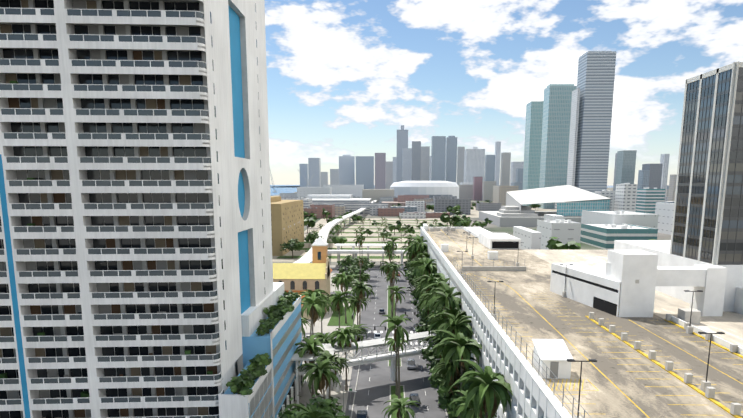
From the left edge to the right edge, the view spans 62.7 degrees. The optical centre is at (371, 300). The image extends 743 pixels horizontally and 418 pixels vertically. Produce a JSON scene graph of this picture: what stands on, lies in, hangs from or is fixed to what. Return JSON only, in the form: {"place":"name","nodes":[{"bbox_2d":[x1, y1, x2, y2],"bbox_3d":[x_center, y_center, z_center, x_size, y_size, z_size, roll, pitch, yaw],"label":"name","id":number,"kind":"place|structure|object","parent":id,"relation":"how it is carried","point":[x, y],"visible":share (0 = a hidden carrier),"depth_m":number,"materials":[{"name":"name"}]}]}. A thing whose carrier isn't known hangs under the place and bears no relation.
{"place":"outdoors","nodes":[
{"label":"outdoors","id":0,"kind":"place"},
{"bbox_2d":[299,164,308,186],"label":"tower","id":1,"kind":"structure","parent":0,"point":[304,172],"depth_m":5113.14,"materials":[{"name":"grey"}]},
{"bbox_2d":[330,169,338,184],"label":"tower","id":2,"kind":"structure","parent":0,"point":[334,176],"depth_m":3240.67,"materials":[{"name":"grey"}]},
{"bbox_2d":[339,155,354,184],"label":"tower","id":3,"kind":"structure","parent":0,"point":[346,169],"depth_m":2939.44,"materials":[{"name":"grey"}]},
{"bbox_2d":[356,156,373,188],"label":"tower","id":4,"kind":"structure","parent":0,"point":[365,171],"depth_m":2839.26,"materials":[{"name":"blue"}]},
{"bbox_2d":[290,265,448,417],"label":"road","id":5,"kind":"structure","parent":0,"point":[378,384],"depth_m":143.63,"materials":[{"name":"grey asphalt"}]},
{"bbox_2d":[0,0,237,417],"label":"residential tower","id":6,"kind":"structure","parent":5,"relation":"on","point":[108,295],"depth_m":79.27,"materials":[{"name":"white paint"}]},
{"bbox_2d":[203,0,272,377],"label":"end wall","id":7,"kind":"structure","parent":6,"relation":"attached to","point":[235,39],"depth_m":95.07,"materials":[{"name":"white paint"}]},
{"bbox_2d":[218,282,303,417],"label":"tower podium","id":8,"kind":"object","parent":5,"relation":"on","point":[274,391],"visible":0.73,"depth_m":101.91,"materials":[{"name":"white paint"}]},
{"bbox_2d":[226,376,252,393],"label":"shrub","id":9,"kind":"object","parent":8,"relation":"on","point":[240,381],"visible":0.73,"depth_m":84.42,"materials":[{"name":"green plant"}]},
{"bbox_2d":[229,384,252,396],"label":"shrub","id":10,"kind":"object","parent":8,"relation":"on","point":[245,390],"visible":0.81,"depth_m":83.05,"materials":[{"name":"green plant"}]},
{"bbox_2d":[246,363,267,377],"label":"shrub","id":11,"kind":"object","parent":8,"relation":"on","point":[261,370],"visible":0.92,"depth_m":91.56,"materials":[{"name":"green plant"}]},
{"bbox_2d":[273,237,331,319],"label":"church","id":12,"kind":"structure","parent":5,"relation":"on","point":[314,275],"depth_m":209.56,"materials":[{"name":"yellow paint"}]},
{"bbox_2d":[283,404,334,417],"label":"palm","id":13,"kind":"object","parent":5,"relation":"on","point":[313,412],"visible":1,"depth_m":77.38,"materials":[{"name":"green plant"}]},
{"bbox_2d":[271,393,348,417],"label":"tree","id":14,"kind":"object","parent":5,"relation":"on","point":[327,404],"visible":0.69,"depth_m":91.39,"materials":[{"name":"green plant"}]},
{"bbox_2d":[294,335,325,397],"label":"palm","id":15,"kind":"object","parent":5,"relation":"on","point":[311,345],"visible":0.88,"depth_m":123.03,"materials":[{"name":"green plant"}]},
{"bbox_2d":[298,289,329,335],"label":"palm","id":16,"kind":"object","parent":5,"relation":"on","point":[319,292],"visible":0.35,"depth_m":154.22,"materials":[{"name":"green plant"}]},
{"bbox_2d":[301,292,332,334],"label":"palm","id":17,"kind":"object","parent":5,"relation":"on","point":[314,309],"visible":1,"depth_m":142.87,"materials":[{"name":"green plant"}]},
{"bbox_2d":[297,359,342,398],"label":"palm","id":18,"kind":"object","parent":5,"relation":"on","point":[321,370],"visible":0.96,"depth_m":103.89,"materials":[{"name":"green plant"}]},
{"bbox_2d":[309,332,334,377],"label":"palm","id":19,"kind":"object","parent":5,"relation":"on","point":[321,335],"visible":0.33,"depth_m":135.91,"materials":[{"name":"green plant"}]},
{"bbox_2d":[313,350,349,398],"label":"palm","id":20,"kind":"object","parent":5,"relation":"on","point":[326,354],"visible":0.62,"depth_m":118.09,"materials":[{"name":"green plant"}]},
{"bbox_2d":[324,291,358,330],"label":"palm","id":21,"kind":"object","parent":5,"relation":"on","point":[335,299],"visible":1,"depth_m":156.75,"materials":[{"name":"green plant"}]},
{"bbox_2d":[331,272,356,322],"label":"palm","id":22,"kind":"object","parent":5,"relation":"on","point":[344,278],"visible":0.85,"depth_m":188.61,"materials":[{"name":"green plant"}]},
{"bbox_2d":[326,327,363,390],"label":"palm","id":23,"kind":"object","parent":5,"relation":"on","point":[342,338],"visible":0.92,"depth_m":128.16,"materials":[{"name":"green plant"}]},
{"bbox_2d":[337,255,359,268],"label":"tree","id":24,"kind":"object","parent":5,"relation":"on","point":[348,260],"visible":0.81,"depth_m":291.28,"materials":[{"name":"green plant"}]},
{"bbox_2d":[347,296,370,324],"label":"palm","id":25,"kind":"object","parent":5,"relation":"on","point":[355,303],"visible":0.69,"depth_m":181.44,"materials":[{"name":"green plant"}]},
{"bbox_2d":[348,268,369,282],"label":"tree","id":26,"kind":"object","parent":5,"relation":"on","point":[364,276],"visible":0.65,"depth_m":246.52,"materials":[{"name":"green plant"}]},
{"bbox_2d":[345,279,374,334],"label":"palm","id":27,"kind":"object","parent":5,"relation":"on","point":[359,289],"visible":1,"depth_m":174.32,"materials":[{"name":"green plant"}]},
{"bbox_2d":[350,324,369,356],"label":"palm","id":28,"kind":"object","parent":5,"relation":"on","point":[358,331],"visible":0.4,"depth_m":150.26,"materials":[{"name":"green plant"}]},
{"bbox_2d":[291,331,435,403],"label":"foot bridge","id":29,"kind":"structure","parent":5,"relation":"on","point":[371,358],"depth_m":131.63,"materials":[{"name":"white paint"}]},
{"bbox_2d":[379,261,398,304],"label":"palm","id":30,"kind":"object","parent":5,"relation":"on","point":[383,268],"visible":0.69,"depth_m":218.06,"materials":[{"name":"green plant"}]},
{"bbox_2d":[327,273,456,417],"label":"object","id":31,"kind":"object","parent":5,"relation":"on","point":[334,320],"visible":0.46,"depth_m":190.07,"materials":[{"name":"plant"}]},
{"bbox_2d":[343,256,445,415],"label":"flag poles and street lamps","id":32,"kind":"object","parent":5,"relation":"on","point":[350,390],"visible":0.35,"depth_m":162.89,"materials":[{"name":"silver metal"}]},
{"bbox_2d":[385,264,405,322],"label":"palm","id":33,"kind":"object","parent":5,"relation":"on","point":[393,267],"visible":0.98,"depth_m":192.31,"materials":[{"name":"green plant"}]},
{"bbox_2d":[380,314,411,416],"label":"palm","id":34,"kind":"object","parent":5,"relation":"on","point":[397,321],"visible":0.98,"depth_m":104.62,"materials":[{"name":"green plant"}]},
{"bbox_2d":[383,338,408,394],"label":"palm","id":35,"kind":"object","parent":5,"relation":"on","point":[392,342],"visible":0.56,"depth_m":124.72,"materials":[{"name":"green plant"}]},
{"bbox_2d":[387,286,408,350],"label":"palm","id":36,"kind":"object","parent":5,"relation":"on","point":[396,293],"visible":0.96,"depth_m":152.10,"materials":[{"name":"green plant"}]},
{"bbox_2d":[382,397,420,417],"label":"palm","id":37,"kind":"object","parent":5,"relation":"on","point":[402,403],"visible":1,"depth_m":88.24,"materials":[{"name":"green plant"}]},
{"bbox_2d":[408,234,427,257],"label":"palm","id":38,"kind":"object","parent":5,"relation":"on","point":[418,244],"visible":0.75,"depth_m":242.33,"materials":[{"name":"green plant"}]},
{"bbox_2d":[411,258,436,277],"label":"palm","id":39,"kind":"object","parent":5,"relation":"on","point":[423,269],"visible":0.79,"depth_m":195.19,"materials":[{"name":"green plant"}]},
{"bbox_2d":[415,273,440,295],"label":"palm","id":40,"kind":"object","parent":5,"relation":"on","point":[426,279],"visible":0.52,"depth_m":173.74,"materials":[{"name":"green plant"}]},
{"bbox_2d":[420,291,443,318],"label":"palm","id":41,"kind":"object","parent":5,"relation":"on","point":[430,300],"visible":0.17,"depth_m":145.66,"materials":[{"name":"green plant"}]},
{"bbox_2d":[423,330,445,358],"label":"palm","id":42,"kind":"object","parent":5,"relation":"on","point":[431,344],"visible":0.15,"depth_m":127.49,"materials":[{"name":"green plant"}]},
{"bbox_2d":[424,273,449,296],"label":"palm","id":43,"kind":"object","parent":5,"relation":"on","point":[436,282],"visible":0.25,"depth_m":154.60,"materials":[{"name":"green plant"}]},
{"bbox_2d":[427,281,461,319],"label":"palm","id":44,"kind":"object","parent":5,"relation":"on","point":[448,299],"visible":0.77,"depth_m":129.65,"materials":[{"name":"green plant"}]},
{"bbox_2d":[431,307,466,341],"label":"palm","id":45,"kind":"object","parent":5,"relation":"on","point":[455,313],"visible":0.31,"depth_m":121.78,"materials":[{"name":"green plant"}]},
{"bbox_2d":[434,313,473,348],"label":"palm","id":46,"kind":"object","parent":5,"relation":"on","point":[458,325],"visible":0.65,"depth_m":112.55,"materials":[{"name":"green plant"}]},
{"bbox_2d":[434,368,474,417],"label":"tree","id":47,"kind":"object","parent":5,"relation":"on","point":[443,400],"visible":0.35,"depth_m":105.88,"materials":[{"name":"green plant"}]},
{"bbox_2d":[428,330,481,414],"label":"palm","id":48,"kind":"object","parent":5,"relation":"on","point":[461,348],"visible":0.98,"depth_m":101.85,"materials":[{"name":"green plant"}]},
{"bbox_2d":[432,352,477,394],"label":"palm","id":49,"kind":"object","parent":5,"relation":"on","point":[453,376],"visible":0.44,"depth_m":106.93,"materials":[{"name":"green plant"}]},
{"bbox_2d":[448,390,496,417],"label":"palm","id":50,"kind":"object","parent":5,"relation":"on","point":[467,414],"visible":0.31,"depth_m":89.87,"materials":[{"name":"green plant"}]},
{"bbox_2d":[447,360,512,417],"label":"palm","id":51,"kind":"object","parent":5,"relation":"on","point":[487,391],"visible":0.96,"depth_m":77.39,"materials":[{"name":"green plant"}]},
{"bbox_2d":[375,153,385,188],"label":"tower","id":52,"kind":"structure","parent":0,"point":[380,170],"depth_m":2641.09,"materials":[{"name":"grey"}]},
{"bbox_2d":[386,161,392,188],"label":"tower","id":53,"kind":"structure","parent":0,"point":[389,173],"depth_m":2740.38,"materials":[{"name":"grey"}]},
{"bbox_2d":[378,207,404,215],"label":"building","id":54,"kind":"structure","parent":0,"point":[389,211],"depth_m":841.78,"materials":[{"name":"red"}]},
{"bbox_2d":[396,125,407,181],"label":"tower","id":55,"kind":"structure","parent":0,"point":[402,138],"depth_m":2523.38,"materials":[{"name":"grey"}]},
{"bbox_2d":[402,148,411,180],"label":"tower","id":56,"kind":"structure","parent":0,"point":[407,165],"depth_m":2389.29,"materials":[{"name":"grey"}]},
{"bbox_2d":[272,206,556,261],"bbox_3d":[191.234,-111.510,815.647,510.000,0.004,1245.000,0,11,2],"label":"parking lot","id":57,"kind":"structure","parent":0,"point":[349,233],"depth_m":526.32,"materials":[{"name":"concrete"}]},
{"bbox_2d":[280,238,304,258],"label":"tree","id":58,"kind":"object","parent":57,"relation":"on","point":[292,245],"visible":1,"depth_m":359.79,"materials":[{"name":"green plant"}]},
{"bbox_2d":[294,200,407,268],"bbox_3d":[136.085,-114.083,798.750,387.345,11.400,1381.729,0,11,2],"label":"elevated guideway","id":59,"kind":"object","parent":57,"relation":"on","point":[325,230],"visible":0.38,"depth_m":324.49,"materials":[{"name":"concrete"}]},
{"bbox_2d":[399,211,425,218],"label":"building","id":60,"kind":"structure","parent":57,"relation":"on","point":[415,215],"depth_m":785.49,"materials":[{"name":"grey"}]},
{"bbox_2d":[398,195,428,201],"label":"building","id":61,"kind":"structure","parent":57,"relation":"on","point":[403,198],"depth_m":1171.35,"materials":[{"name":"red"}]},
{"bbox_2d":[440,212,460,226],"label":"tree","id":62,"kind":"object","parent":57,"relation":"on","point":[446,217],"visible":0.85,"depth_m":599.03,"materials":[{"name":"green plant"}]},
{"bbox_2d":[434,197,470,214],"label":"building","id":63,"kind":"structure","parent":57,"relation":"on","point":[440,204],"depth_m":883.65,"materials":[{"name":"grey concrete"}]},
{"bbox_2d":[476,202,500,210],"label":"building","id":64,"kind":"structure","parent":57,"relation":"on","point":[481,206],"depth_m":1016.35,"materials":[{"name":"grey"}]},
{"bbox_2d":[493,185,518,205],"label":"building","id":65,"kind":"structure","parent":57,"relation":"on","point":[499,193],"depth_m":1108.29,"materials":[{"name":"grey"}]},
{"bbox_2d":[522,101,543,205],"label":"skyscraper","id":66,"kind":"structure","parent":57,"relation":"on","point":[532,146],"depth_m":1209.31,"materials":[{"name":"teal glass"}]},
{"bbox_2d":[538,84,576,208],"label":"skyscraper","id":67,"kind":"structure","parent":57,"relation":"on","point":[555,133],"depth_m":1078.36,"materials":[{"name":"teal glass"}]},
{"bbox_2d":[567,88,579,185],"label":"skyscraper","id":68,"kind":"structure","parent":57,"relation":"on","point":[575,102],"depth_m":977.75,"materials":[{"name":"white concrete"}]},
{"bbox_2d":[574,51,615,192],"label":"skyscraper","id":69,"kind":"structure","parent":57,"relation":"on","point":[595,77],"depth_m":956.27,"materials":[{"name":"grey glass"}]},
{"bbox_2d":[406,200,424,211],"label":"building","id":70,"kind":"structure","parent":0,"point":[420,205],"depth_m":969.36,"materials":[{"name":"grey"}]},
{"bbox_2d":[411,141,420,180],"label":"tower","id":71,"kind":"structure","parent":0,"point":[416,163],"depth_m":2288.47,"materials":[{"name":"grey"}]},
{"bbox_2d":[421,146,429,180],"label":"tower","id":72,"kind":"structure","parent":0,"point":[425,154],"depth_m":2434.41,"materials":[{"name":"grey"}]},
{"bbox_2d":[431,136,445,180],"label":"tower","id":73,"kind":"structure","parent":0,"point":[438,148],"depth_m":2138.90,"materials":[{"name":"blue"}]},
{"bbox_2d":[270,185,612,195],"bbox_3d":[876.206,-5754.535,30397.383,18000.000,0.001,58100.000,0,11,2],"label":"bay water","id":74,"kind":"structure","parent":0,"point":[286,188],"depth_m":6630.72,"materials":[{"name":"liquid"}]},
{"bbox_2d":[445,136,456,181],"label":"tower","id":75,"kind":"structure","parent":0,"point":[451,160],"depth_m":2186.56,"materials":[{"name":"blue"}]},
{"bbox_2d":[456,147,464,184],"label":"tower","id":76,"kind":"structure","parent":0,"point":[460,164],"depth_m":2337.06,"materials":[{"name":"grey"}]},
{"bbox_2d":[273,187,670,264],"bbox_3d":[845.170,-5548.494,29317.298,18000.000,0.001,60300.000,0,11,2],"label":"ground","id":77,"kind":"structure","parent":0,"point":[490,227],"depth_m":596.47,"materials":[{"name":"concrete"}]},
{"bbox_2d":[270,196,303,255],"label":"tan hotel","id":78,"kind":"structure","parent":77,"relation":"on","point":[287,220],"depth_m":392.87,"materials":[{"name":"beige paint"}]},
{"bbox_2d":[304,207,322,217],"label":"building","id":79,"kind":"structure","parent":77,"relation":"on","point":[317,211],"depth_m":789.35,"materials":[{"name":"red"}]},
{"bbox_2d":[297,187,331,197],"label":"block","id":80,"kind":"structure","parent":77,"relation":"on","point":[303,192],"depth_m":1480.77,"materials":[{"name":"white"}]},
{"bbox_2d":[308,158,320,186],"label":"tower","id":81,"kind":"structure","parent":77,"relation":"on","point":[314,166],"depth_m":4908.78,"materials":[{"name":"grey"}]},
{"bbox_2d":[310,203,334,217],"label":"building","id":82,"kind":"structure","parent":77,"relation":"on","point":[330,208],"depth_m":806.54,"materials":[{"name":"red"}]},
{"bbox_2d":[306,195,352,198],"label":"wide block","id":83,"kind":"structure","parent":77,"relation":"on","point":[329,196],"depth_m":1086.94,"materials":[{"name":"white"}]},
{"bbox_2d":[312,198,370,205],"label":"wide block","id":84,"kind":"structure","parent":77,"relation":"on","point":[337,202],"depth_m":989.72,"materials":[{"name":"grey"}]},
{"bbox_2d":[323,185,363,197],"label":"block","id":85,"kind":"structure","parent":77,"relation":"on","point":[355,190],"depth_m":1872.00,"materials":[{"name":"white"}]},
{"bbox_2d":[344,201,387,213],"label":"building","id":86,"kind":"structure","parent":77,"relation":"on","point":[353,207],"depth_m":894.54,"materials":[{"name":"grey"}]},
{"bbox_2d":[362,189,393,202],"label":"tan block","id":87,"kind":"structure","parent":77,"relation":"on","point":[374,194],"depth_m":1329.61,"materials":[{"name":"beige"}]},
{"bbox_2d":[390,181,458,198],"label":"arena","id":88,"kind":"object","parent":77,"relation":"on","point":[431,189],"visible":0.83,"depth_m":1483.43,"materials":[{"name":"white"}]},
{"bbox_2d":[458,185,472,199],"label":"block","id":89,"kind":"structure","parent":77,"relation":"on","point":[465,191],"depth_m":1715.89,"materials":[{"name":"beige"}]},
{"bbox_2d":[513,226,540,248],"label":"block","id":90,"kind":"structure","parent":77,"relation":"on","point":[530,238],"depth_m":336.92,"materials":[{"name":"white concrete"}]},
{"bbox_2d":[537,219,580,249],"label":"block","id":91,"kind":"structure","parent":77,"relation":"on","point":[564,231],"depth_m":390.77,"materials":[{"name":"white concrete"}]},
{"bbox_2d":[546,237,580,249],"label":"tree","id":92,"kind":"object","parent":77,"relation":"on","point":[552,244],"visible":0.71,"depth_m":337.41,"materials":[{"name":"green plant"}]},
{"bbox_2d":[420,227,742,417],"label":"parking garage","id":93,"kind":"structure","parent":77,"relation":"on","point":[532,396],"depth_m":81.59,"materials":[{"name":"concrete"}]},
{"bbox_2d":[423,220,740,417],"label":"rooftop fixtures","id":94,"kind":"object","parent":93,"relation":"on","point":[552,358],"visible":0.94,"depth_m":74.30,"materials":[{"name":"white metal"}]},
{"bbox_2d":[431,230,742,417],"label":"parking lot markings","id":95,"kind":"object","parent":93,"relation":"on","point":[714,401],"visible":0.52,"depth_m":73.70,"materials":[{"name":"yellow paint"}]},
{"bbox_2d":[594,190,614,210],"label":"building","id":96,"kind":"structure","parent":77,"relation":"on","point":[609,194],"depth_m":741.36,"materials":[{"name":"white"}]},
{"bbox_2d":[580,223,657,249],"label":"block","id":97,"kind":"structure","parent":77,"relation":"on","point":[603,236],"depth_m":415.53,"materials":[{"name":"teal glass"}]},
{"bbox_2d":[614,150,636,190],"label":"tower","id":98,"kind":"structure","parent":77,"relation":"on","point":[625,166],"depth_m":1451.91,"materials":[{"name":"teal"}]},
{"bbox_2d":[614,183,637,211],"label":"building","id":99,"kind":"structure","parent":77,"relation":"on","point":[625,196],"depth_m":625.24,"materials":[{"name":"white concrete"}]},
{"bbox_2d":[637,170,649,188],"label":"tower","id":100,"kind":"structure","parent":77,"relation":"on","point":[643,178],"depth_m":1261.26,"materials":[{"name":"grey"}]},
{"bbox_2d":[635,187,664,213],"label":"office building","id":101,"kind":"structure","parent":77,"relation":"on","point":[647,198],"depth_m":683.22,"materials":[{"name":"white concrete"}]},
{"bbox_2d":[655,202,673,234],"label":"block","id":102,"kind":"structure","parent":77,"relation":"on","point":[664,211],"depth_m":547.23,"materials":[{"name":"white concrete"}]},
{"bbox_2d":[464,147,484,181],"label":"tower","id":103,"kind":"structure","parent":0,"point":[474,161],"depth_m":1847.67,"materials":[{"name":"white"}]},
{"bbox_2d":[473,177,482,200],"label":"red building","id":104,"kind":"structure","parent":0,"point":[477,188],"depth_m":1665.09,"materials":[{"name":"red"}]},
{"bbox_2d":[482,181,495,200],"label":"block","id":105,"kind":"structure","parent":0,"point":[487,190],"depth_m":1616.14,"materials":[{"name":"beige"}]},
{"bbox_2d":[484,155,494,180],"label":"tower","id":106,"kind":"structure","parent":0,"point":[489,173],"depth_m":2043.25,"materials":[{"name":"blue"}]},
{"bbox_2d":[494,141,500,185],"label":"tower","id":107,"kind":"structure","parent":0,"point":[497,158],"depth_m":2234.51,"materials":[{"name":"grey"}]},
{"bbox_2d":[264,0,742,185],"label":"sky","id":108,"kind":"structure","parent":0,"point":[343,76],"materials":[{"name":"blue"}]},
{"bbox_2d":[500,152,510,185],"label":"tower","id":109,"kind":"structure","parent":0,"point":[505,169],"depth_m":1945.47,"materials":[{"name":"beige"}]},
{"bbox_2d":[510,162,523,185],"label":"tower","id":110,"kind":"structure","parent":0,"point":[516,165],"depth_m":2091.23,"materials":[{"name":"white"}]},
{"bbox_2d":[479,185,610,226],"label":"opera house","id":111,"kind":"structure","parent":0,"point":[512,212],"depth_m":653.55,"materials":[{"name":"grey concrete"}]},
{"bbox_2d":[581,210,657,228],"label":"block","id":112,"kind":"structure","parent":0,"point":[619,217],"depth_m":463.10,"materials":[{"name":"white"}]},
{"bbox_2d":[522,61,742,355],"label":"hotel and plaza","id":113,"kind":"structure","parent":0,"point":[702,249],"depth_m":102.91,"materials":[{"name":"concrete"}]},
{"bbox_2d":[642,164,662,188],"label":"tower","id":114,"kind":"structure","parent":0,"point":[655,176],"depth_m":1355.18,"materials":[{"name":"grey"}]},
{"bbox_2d":[660,154,669,196],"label":"tower","id":115,"kind":"structure","parent":0,"point":[664,159],"depth_m":1643.94,"materials":[{"name":"white"}]},
{"bbox_2d":[668,174,676,200],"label":"tower","id":116,"kind":"structure","parent":0,"point":[672,185],"depth_m":1460.66,"materials":[{"name":"beige"}]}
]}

